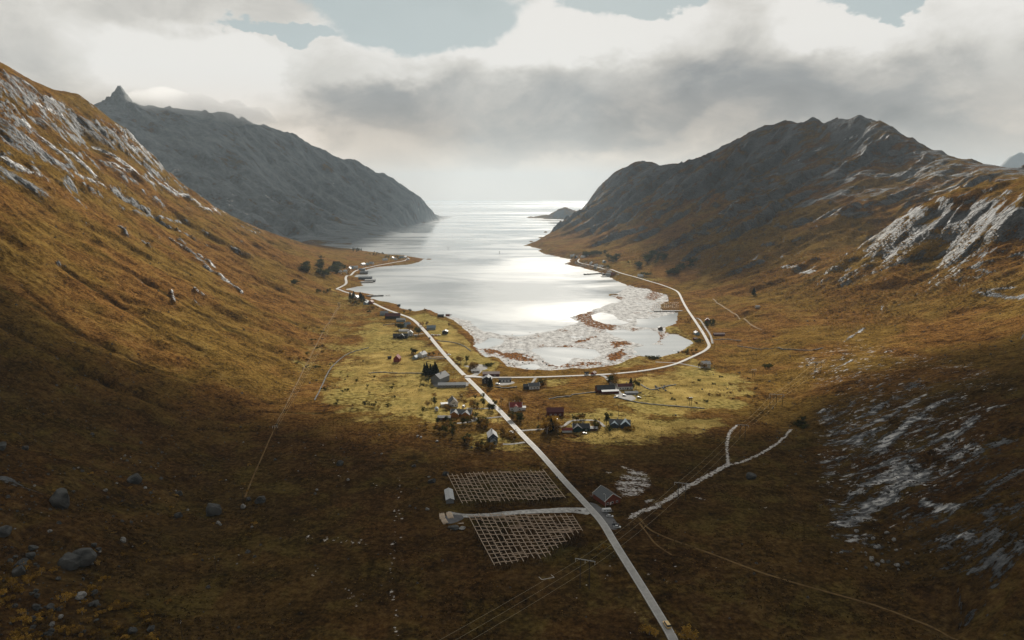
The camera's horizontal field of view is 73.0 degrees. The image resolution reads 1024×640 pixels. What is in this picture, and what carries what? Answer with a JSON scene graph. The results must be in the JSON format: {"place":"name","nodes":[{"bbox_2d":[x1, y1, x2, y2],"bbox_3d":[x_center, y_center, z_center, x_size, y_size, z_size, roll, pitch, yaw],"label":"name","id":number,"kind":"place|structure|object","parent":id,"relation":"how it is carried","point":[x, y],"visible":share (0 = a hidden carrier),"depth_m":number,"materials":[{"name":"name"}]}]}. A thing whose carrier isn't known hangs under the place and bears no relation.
{"place":"outdoors","nodes":[
{"label":"outdoors","id":0,"kind":"place"},
{"bbox_2d":[244,305,340,496],"bbox_3d":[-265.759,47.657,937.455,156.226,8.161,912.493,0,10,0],"label":"path","id":1,"kind":"structure","parent":0,"point":[279,418],"depth_m":644.69,"materials":[{"name":"soil"}]},
{"bbox_2d":[457,416,501,423],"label":"driveway","id":2,"kind":"structure","parent":0,"point":[475,420],"depth_m":661.64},
{"bbox_2d":[318,200,692,369],"bbox_3d":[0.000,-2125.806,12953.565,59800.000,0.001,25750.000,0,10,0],"label":"sea","id":3,"kind":"structure","parent":0,"point":[514,287],"depth_m":1819.83,"materials":[{"name":"liquid"}]},
{"bbox_2d":[336,259,677,639],"bbox_3d":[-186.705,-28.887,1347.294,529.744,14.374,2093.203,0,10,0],"label":"road","id":4,"kind":"structure","parent":0,"point":[641,586],"depth_m":472.82,"materials":[{"name":"asphalt"}]},
{"bbox_2d":[479,392,677,639],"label":"road marking","id":5,"kind":"object","parent":4,"relation":"on","point":[607,536],"visible":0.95,"depth_m":417.27,"materials":[{"name":"paint"}]},
{"bbox_2d":[662,620,670,628],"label":"van","id":6,"kind":"object","parent":4,"relation":"on","point":[666,623],"visible":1,"depth_m":332.96,"materials":[{"name":"yellow paint"}]},
{"bbox_2d":[0,62,1023,639],"bbox_3d":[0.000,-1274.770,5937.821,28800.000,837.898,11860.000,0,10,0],"label":"terrain","id":7,"kind":"structure","parent":0,"point":[256,212],"depth_m":662.02,"materials":[{"name":"plant"}]},
{"bbox_2d":[0,442,6,450],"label":"boulder","id":8,"kind":"object","parent":7,"relation":"on","point":[3,446],"visible":1,"depth_m":446.40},
{"bbox_2d":[0,525,11,537],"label":"boulder","id":9,"kind":"object","parent":7,"relation":"on","point":[5,530],"visible":1,"depth_m":356.81,"materials":[{"name":"stone"}]},
{"bbox_2d":[0,561,13,570],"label":"shrub","id":10,"kind":"object","parent":7,"relation":"on","point":[4,567],"visible":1,"depth_m":331.87,"materials":[{"name":"brown plant"}]},
{"bbox_2d":[0,596,15,605],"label":"shrub","id":11,"kind":"object","parent":7,"relation":"on","point":[7,599],"visible":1,"depth_m":310.14,"materials":[{"name":"brown plant"}]},
{"bbox_2d":[5,577,17,585],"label":"shrub","id":12,"kind":"object","parent":7,"relation":"on","point":[12,583],"visible":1,"depth_m":318.89,"materials":[{"name":"brown plant"}]},
{"bbox_2d":[7,583,24,593],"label":"shrub","id":13,"kind":"object","parent":7,"relation":"on","point":[20,589],"visible":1,"depth_m":318.49,"materials":[{"name":"brown plant"}]},
{"bbox_2d":[9,627,23,635],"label":"shrub","id":14,"kind":"object","parent":7,"relation":"on","point":[16,629],"visible":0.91,"depth_m":294.31,"materials":[{"name":"brown plant"}]},
{"bbox_2d":[11,629,25,636],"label":"shrub","id":15,"kind":"object","parent":7,"relation":"on","point":[20,633],"visible":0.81,"depth_m":294.19,"materials":[{"name":"brown plant"}]},
{"bbox_2d":[12,565,25,576],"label":"boulder","id":16,"kind":"object","parent":7,"relation":"on","point":[18,571],"visible":0.94,"depth_m":329.78,"materials":[{"name":"stone"}]},
{"bbox_2d":[14,558,28,566],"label":"boulder","id":17,"kind":"object","parent":7,"relation":"on","point":[22,560],"visible":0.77,"depth_m":337.99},
{"bbox_2d":[16,608,26,615],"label":"shrub","id":18,"kind":"object","parent":7,"relation":"on","point":[22,610],"visible":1,"depth_m":306.63,"materials":[{"name":"brown plant"}]},
{"bbox_2d":[13,632,31,639],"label":"shrub","id":19,"kind":"object","parent":7,"relation":"on","point":[16,638],"visible":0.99,"depth_m":290.12,"materials":[{"name":"brown plant"}]},
{"bbox_2d":[26,552,35,558],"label":"boulder","id":20,"kind":"object","parent":7,"relation":"on","point":[30,555],"visible":0.96,"depth_m":348.00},
{"bbox_2d":[21,613,42,625],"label":"shrub","id":21,"kind":"object","parent":7,"relation":"on","point":[28,619],"visible":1,"depth_m":305.31,"materials":[{"name":"brown plant"}]},
{"bbox_2d":[28,545,38,550],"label":"boulder","id":22,"kind":"object","parent":7,"relation":"on","point":[32,547],"visible":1,"depth_m":356.09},
{"bbox_2d":[25,631,42,639],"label":"shrub","id":23,"kind":"object","parent":7,"relation":"on","point":[36,633],"visible":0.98,"depth_m":295.03,"materials":[{"name":"brown plant"}]},
{"bbox_2d":[32,603,40,610],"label":"boulder","id":24,"kind":"object","parent":7,"relation":"on","point":[35,607],"visible":1,"depth_m":312.63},
{"bbox_2d":[28,625,49,634],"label":"shrub","id":25,"kind":"object","parent":7,"relation":"on","point":[46,628],"visible":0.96,"depth_m":300.42,"materials":[{"name":"brown plant"}]},
{"bbox_2d":[40,608,52,616],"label":"shrub","id":26,"kind":"object","parent":7,"relation":"on","point":[49,613],"visible":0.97,"depth_m":311.10,"materials":[{"name":"brown plant"}]},
{"bbox_2d":[42,615,57,625],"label":"shrub","id":27,"kind":"object","parent":7,"relation":"on","point":[49,618],"visible":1,"depth_m":307.84,"materials":[{"name":"brown plant"}]},
{"bbox_2d":[41,632,59,639],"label":"shrub","id":28,"kind":"object","parent":7,"relation":"on","point":[48,637],"visible":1,"depth_m":297.58,"materials":[{"name":"brown plant"}]},
{"bbox_2d":[49,488,69,508],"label":"boulder","id":29,"kind":"object","parent":7,"relation":"on","point":[59,497],"visible":1,"depth_m":397.15,"materials":[{"name":"stone"}]},
{"bbox_2d":[53,625,65,632],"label":"shrub","id":30,"kind":"object","parent":7,"relation":"on","point":[60,629],"visible":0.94,"depth_m":306.21,"materials":[{"name":"brown plant"}]},
{"bbox_2d":[55,591,72,601],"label":"shrub","id":31,"kind":"object","parent":7,"relation":"on","point":[65,598],"visible":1,"depth_m":322.18,"materials":[{"name":"brown plant"}]},
{"bbox_2d":[57,552,80,570],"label":"boulder","id":32,"kind":"object","parent":7,"relation":"on","point":[69,561],"visible":0.94,"depth_m":354.66,"materials":[{"name":"stone"}]},
{"bbox_2d":[65,624,77,635],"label":"shrub","id":33,"kind":"object","parent":7,"relation":"on","point":[68,632],"visible":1,"depth_m":307.27,"materials":[{"name":"brown plant"}]},
{"bbox_2d":[65,625,84,639],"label":"shrub","id":34,"kind":"object","parent":7,"relation":"on","point":[78,630],"visible":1,"depth_m":306.18,"materials":[{"name":"brown plant"}]},
{"bbox_2d":[75,591,86,599],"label":"boulder","id":35,"kind":"object","parent":7,"relation":"on","point":[80,595],"visible":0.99,"depth_m":328.92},
{"bbox_2d":[76,569,90,575],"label":"shrub","id":36,"kind":"object","parent":7,"relation":"on","point":[80,572],"visible":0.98,"depth_m":354.17,"materials":[{"name":"brown plant"}]},
{"bbox_2d":[73,548,96,566],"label":"boulder","id":37,"kind":"object","parent":7,"relation":"on","point":[88,556],"visible":0.79,"depth_m":360.47,"materials":[{"name":"stone"}]},
{"bbox_2d":[84,584,101,590],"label":"shrub","id":38,"kind":"object","parent":7,"relation":"on","point":[92,587],"visible":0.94,"depth_m":338.97,"materials":[{"name":"brown plant"}]},
{"bbox_2d":[89,628,100,635],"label":"shrub","id":39,"kind":"object","parent":7,"relation":"on","point":[93,631],"visible":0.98,"depth_m":308.91,"materials":[{"name":"brown plant"}]},
{"bbox_2d":[102,601,120,612],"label":"shrub","id":40,"kind":"object","parent":7,"relation":"on","point":[116,606],"visible":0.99,"depth_m":328.58,"materials":[{"name":"brown plant"}]},
{"bbox_2d":[106,599,120,610],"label":"shrub","id":41,"kind":"object","parent":7,"relation":"on","point":[116,602],"visible":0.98,"depth_m":329.78,"materials":[{"name":"brown plant"}]},
{"bbox_2d":[111,625,128,637],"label":"shrub","id":42,"kind":"object","parent":7,"relation":"on","point":[120,630],"visible":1,"depth_m":313.67,"materials":[{"name":"brown plant"}]},
{"bbox_2d":[115,634,129,639],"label":"shrub","id":43,"kind":"object","parent":7,"relation":"on","point":[122,636],"visible":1,"depth_m":310.90,"materials":[{"name":"brown plant"}]},
{"bbox_2d":[127,627,137,633],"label":"boulder","id":44,"kind":"object","parent":7,"relation":"on","point":[130,630],"visible":1,"depth_m":316.33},
{"bbox_2d":[127,473,142,483],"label":"boulder","id":45,"kind":"object","parent":7,"relation":"on","point":[135,478],"visible":0.99,"depth_m":478.71,"materials":[{"name":"stone"}]},
{"bbox_2d":[134,609,148,617],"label":"shrub","id":46,"kind":"object","parent":7,"relation":"on","point":[143,615],"visible":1,"depth_m":331.34,"materials":[{"name":"brown plant"}]},
{"bbox_2d":[141,620,157,627],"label":"shrub","id":47,"kind":"object","parent":7,"relation":"on","point":[148,623],"visible":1,"depth_m":324.16,"materials":[{"name":"brown plant"}]},
{"bbox_2d":[147,625,154,631],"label":"boulder","id":48,"kind":"object","parent":7,"relation":"on","point":[150,628],"visible":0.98,"depth_m":321.09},
{"bbox_2d":[147,632,158,639],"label":"shrub","id":49,"kind":"object","parent":7,"relation":"on","point":[153,636],"visible":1,"depth_m":315.93,"materials":[{"name":"brown plant"}]},
{"bbox_2d":[206,503,221,515],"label":"boulder","id":50,"kind":"object","parent":7,"relation":"on","point":[212,509],"visible":1,"depth_m":457.81,"materials":[{"name":"stone"}]},
{"bbox_2d":[254,496,265,503],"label":"boulder","id":51,"kind":"object","parent":7,"relation":"on","point":[260,499],"visible":1,"depth_m":476.22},
{"bbox_2d":[314,347,368,399],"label":"stone wall","id":52,"kind":"structure","parent":7,"relation":"on","point":[331,367],"depth_m":873.78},
{"bbox_2d":[358,276,371,279],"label":"warehouse","id":53,"kind":"structure","parent":7,"relation":"on","point":[364,277],"depth_m":1796.27,"materials":[{"name":"white wood"}]},
{"bbox_2d":[385,313,400,318],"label":"barn","id":54,"kind":"structure","parent":7,"relation":"on","point":[392,315],"depth_m":1231.96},
{"bbox_2d":[393,354,400,361],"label":"barn","id":55,"kind":"structure","parent":7,"relation":"on","point":[397,358],"depth_m":909.37,"materials":[{"name":"red wood"}]},
{"bbox_2d":[393,333,407,338],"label":"barn","id":56,"kind":"structure","parent":7,"relation":"on","point":[401,335],"depth_m":1060.45,"materials":[{"name":"grey wood"}]},
{"bbox_2d":[417,350,427,357],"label":"house","id":57,"kind":"structure","parent":7,"relation":"on","point":[422,354],"depth_m":934.71,"materials":[{"name":"stone"}]},
{"bbox_2d":[427,324,435,329],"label":"house","id":58,"kind":"structure","parent":7,"relation":"on","point":[431,327],"depth_m":1127.21,"materials":[{"name":"stone"}]},
{"bbox_2d":[431,371,448,383],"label":"barn","id":59,"kind":"structure","parent":7,"relation":"on","point":[442,376],"depth_m":802.07,"materials":[{"name":"stone"}]},
{"bbox_2d":[437,415,451,419],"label":"garage","id":60,"kind":"structure","parent":7,"relation":"on","point":[440,417],"depth_m":663.64,"materials":[{"name":"white wood"}]},
{"bbox_2d":[440,396,457,406],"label":"house","id":61,"kind":"structure","parent":7,"relation":"on","point":[452,401],"depth_m":707.92,"materials":[{"name":"stone"}]},
{"bbox_2d":[444,488,454,503],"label":"shed","id":62,"kind":"structure","parent":7,"relation":"on","point":[449,496],"depth_m":479.16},
{"bbox_2d":[439,515,463,523],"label":"gravel yard","id":63,"kind":"structure","parent":7,"relation":"on","point":[456,518],"depth_m":450.70,"materials":[{"name":"gravel"}]},
{"bbox_2d":[438,382,465,387],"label":"longhouse","id":64,"kind":"structure","parent":7,"relation":"on","point":[450,384],"depth_m":783.16,"materials":[{"name":"grey metal"}]},
{"bbox_2d":[448,525,458,529],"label":"boulder","id":65,"kind":"object","parent":7,"relation":"on","point":[454,527],"visible":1,"depth_m":435.94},
{"bbox_2d":[450,408,472,417],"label":"house","id":66,"kind":"structure","parent":7,"relation":"on","point":[457,413],"depth_m":673.17,"materials":[{"name":"wood"}]},
{"bbox_2d":[465,364,486,369],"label":"gravel yard","id":67,"kind":"structure","parent":7,"relation":"on","point":[482,367],"depth_m":878.54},
{"bbox_2d":[482,374,492,383],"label":"house","id":68,"kind":"structure","parent":7,"relation":"on","point":[485,378],"depth_m":799.83,"materials":[{"name":"wood"}]},
{"bbox_2d":[487,377,492,387],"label":"spruce tree","id":69,"kind":"object","parent":7,"relation":"on","point":[490,384],"visible":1,"depth_m":780.31,"materials":[{"name":"green plant"}]},
{"bbox_2d":[482,371,499,375],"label":"barn","id":70,"kind":"structure","parent":7,"relation":"on","point":[493,373],"depth_m":832.04,"materials":[{"name":"red wood"}]},
{"bbox_2d":[487,428,497,444],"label":"house","id":71,"kind":"structure","parent":7,"relation":"on","point":[492,435],"depth_m":598.02,"materials":[{"name":"wood"}]},
{"bbox_2d":[499,377,510,381],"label":"garage","id":72,"kind":"structure","parent":7,"relation":"on","point":[504,379],"depth_m":807.70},
{"bbox_2d":[497,381,514,384],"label":"gravel yard","id":73,"kind":"structure","parent":7,"relation":"on","point":[506,383],"depth_m":800.15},
{"bbox_2d":[447,470,566,506],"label":"fish drying rack","id":74,"kind":"object","parent":7,"relation":"on","point":[534,493],"visible":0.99,"depth_m":493.53,"materials":[{"name":"brown wood"}]},
{"bbox_2d":[0,165,1023,639],"bbox_3d":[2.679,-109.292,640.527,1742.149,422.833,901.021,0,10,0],"label":"heather","id":75,"kind":"object","parent":7,"relation":"on","point":[510,505],"visible":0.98,"depth_m":417.25,"materials":[{"name":"plant"}]},
{"bbox_2d":[0,74,1023,638],"bbox_3d":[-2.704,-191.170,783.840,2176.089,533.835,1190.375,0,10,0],"label":"scattered stones","id":76,"kind":"object","parent":7,"relation":"on","point":[518,468],"visible":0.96,"depth_m":521.72,"materials":[{"name":"stone"}]},
{"bbox_2d":[509,401,525,411],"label":"house","id":77,"kind":"structure","parent":7,"relation":"on","point":[516,406],"depth_m":693.37,"materials":[{"name":"red tile"}]},
{"bbox_2d":[466,512,582,571],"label":"fish drying rack","id":78,"kind":"object","parent":7,"relation":"on","point":[569,527],"visible":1,"depth_m":424.84,"materials":[{"name":"brown wood"}]},
{"bbox_2d":[523,382,539,389],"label":"house","id":79,"kind":"structure","parent":7,"relation":"on","point":[535,385],"depth_m":776.26,"materials":[{"name":"wood"}]},
{"bbox_2d":[539,420,552,433],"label":"birch tree","id":80,"kind":"object","parent":7,"relation":"on","point":[547,428],"visible":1,"depth_m":621.65,"materials":[{"name":"brown plant"}]},
{"bbox_2d":[546,407,563,415],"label":"barn","id":81,"kind":"structure","parent":7,"relation":"on","point":[555,411],"depth_m":675.89,"materials":[{"name":"red wood"}]},
{"bbox_2d":[554,421,564,429],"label":"birch tree","id":82,"kind":"object","parent":7,"relation":"on","point":[557,426],"visible":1,"depth_m":624.53,"materials":[{"name":"brown plant"}]},
{"bbox_2d":[562,427,572,432],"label":"shed","id":83,"kind":"structure","parent":7,"relation":"on","point":[567,429],"depth_m":626.77,"materials":[{"name":"red wood"}]},
{"bbox_2d":[572,422,597,431],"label":"house","id":84,"kind":"structure","parent":7,"relation":"on","point":[582,427],"depth_m":630.17,"materials":[{"name":"wood"}]},
{"bbox_2d":[575,558,594,588],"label":"power pylon","id":85,"kind":"object","parent":7,"relation":"on","point":[580,570],"visible":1,"depth_m":367.59,"materials":[{"name":"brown wood"}]},
{"bbox_2d":[589,502,617,529],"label":"parking yard","id":86,"kind":"structure","parent":7,"relation":"on","point":[608,520],"depth_m":454.55,"materials":[{"name":"gravel"}]},
{"bbox_2d":[602,508,611,512],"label":"caravan","id":87,"kind":"object","parent":86,"relation":"on","point":[606,510],"visible":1,"depth_m":460.97,"materials":[{"name":"white paint"}]},
{"bbox_2d":[593,485,620,505],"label":"barn","id":88,"kind":"structure","parent":7,"relation":"on","point":[601,493],"depth_m":475.90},
{"bbox_2d":[595,384,618,393],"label":"barn","id":89,"kind":"structure","parent":7,"relation":"on","point":[607,389],"depth_m":760.65,"materials":[{"name":"black wood"}]},
{"bbox_2d":[603,412,612,424],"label":"tree","id":90,"kind":"object","parent":7,"relation":"on","point":[607,417],"visible":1,"depth_m":647.79,"materials":[{"name":"green plant"}]},
{"bbox_2d":[609,418,630,428],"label":"house","id":91,"kind":"structure","parent":7,"relation":"on","point":[617,423],"depth_m":640.85,"materials":[{"name":"wood"}]},
{"bbox_2d":[616,382,632,389],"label":"farmhouse","id":92,"kind":"object","parent":7,"relation":"on","point":[623,386],"visible":0.99,"depth_m":775.28,"materials":[{"name":"wood"}]},
{"bbox_2d":[614,393,635,399],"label":"gravel yard","id":93,"kind":"structure","parent":7,"relation":"on","point":[629,397],"depth_m":745.23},
{"bbox_2d":[624,391,637,394],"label":"greenhouse","id":94,"kind":"object","parent":7,"relation":"on","point":[631,392],"visible":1,"depth_m":754.55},
{"bbox_2d":[643,625,653,634],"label":"shrub","id":95,"kind":"object","parent":7,"relation":"on","point":[648,629],"visible":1,"depth_m":328.04,"materials":[{"name":"orange plant"}]},
{"bbox_2d":[616,397,704,408],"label":"stone wall","id":96,"kind":"structure","parent":7,"relation":"on","point":[660,404],"depth_m":712.89,"materials":[{"name":"stone"}]},
{"bbox_2d":[654,303,681,311],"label":"quay","id":97,"kind":"structure","parent":7,"relation":"on","point":[657,309],"depth_m":1323.40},
{"bbox_2d":[656,302,678,309],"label":"fish drying rack","id":98,"kind":"object","parent":97,"relation":"on","point":[668,305],"visible":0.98,"depth_m":1357.02,"materials":[{"name":"brown wood"}]},
{"bbox_2d":[674,627,693,639],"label":"shrub","id":99,"kind":"object","parent":7,"relation":"on","point":[681,635],"visible":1,"depth_m":323.18,"materials":[{"name":"orange plant"}]},
{"bbox_2d":[678,623,698,638],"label":"shrub","id":100,"kind":"object","parent":7,"relation":"on","point":[685,628],"visible":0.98,"depth_m":324.51,"materials":[{"name":"orange plant"}]},
{"bbox_2d":[689,631,697,639],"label":"shrub","id":101,"kind":"object","parent":7,"relation":"on","point":[692,634],"visible":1,"depth_m":322.16,"materials":[{"name":"orange plant"}]},
{"bbox_2d":[700,360,710,367],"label":"house","id":102,"kind":"structure","parent":7,"relation":"on","point":[708,363],"depth_m":877.61,"materials":[{"name":"stone"}]},
{"bbox_2d":[746,472,756,479],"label":"boulder","id":103,"kind":"object","parent":7,"relation":"on","point":[750,475],"visible":1,"depth_m":518.14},
{"bbox_2d":[765,347,821,350],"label":"stone wall","id":104,"kind":"structure","parent":7,"relation":"on","point":[792,349],"depth_m":917.12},
{"bbox_2d":[619,210,1023,334],"bbox_3d":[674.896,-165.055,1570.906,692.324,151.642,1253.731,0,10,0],"label":"birch scrub","id":105,"kind":"object","parent":7,"relation":"on","point":[839,288],"visible":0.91,"depth_m":1325.06,"materials":[{"name":"orange plant"}]},
{"bbox_2d":[0,0,1023,199],"label":"sky","id":106,"kind":"structure","parent":0,"point":[444,99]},
{"bbox_2d":[448,508,589,517],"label":"gravel track","id":107,"kind":"structure","parent":0,"point":[566,510],"depth_m":461.18,"materials":[{"name":"gravel"}]},
{"bbox_2d":[521,419,604,430],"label":"driveway","id":108,"kind":"structure","parent":0,"point":[570,421],"depth_m":652.32,"materials":[{"name":"gravel"}]},
{"bbox_2d":[465,259,710,377],"bbox_3d":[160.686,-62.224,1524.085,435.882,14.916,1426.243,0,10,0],"label":"shore road","id":109,"kind":"structure","parent":0,"point":[700,329],"depth_m":913.13,"materials":[{"name":"asphalt"}]},
{"bbox_2d":[639,523,671,554],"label":"path","id":110,"kind":"structure","parent":0,"point":[653,540],"depth_m":422.89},
{"bbox_2d":[697,318,713,343],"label":"path","id":111,"kind":"structure","parent":0,"point":[706,330],"depth_m":1125.71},
{"bbox_2d":[713,299,761,329],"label":"path","id":112,"kind":"structure","parent":0,"point":[735,314],"depth_m":1232.78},
{"bbox_2d":[638,517,957,639],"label":"path","id":113,"kind":"structure","parent":0,"point":[640,519],"depth_m":372.94,"materials":[{"name":"soil"}]},
{"bbox_2d":[1000,152,1023,167],"bbox_3d":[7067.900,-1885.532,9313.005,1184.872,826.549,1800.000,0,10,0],"label":"distant mountain","id":114,"kind":"structure","parent":0,"point":[1016,160],"depth_m":9192.45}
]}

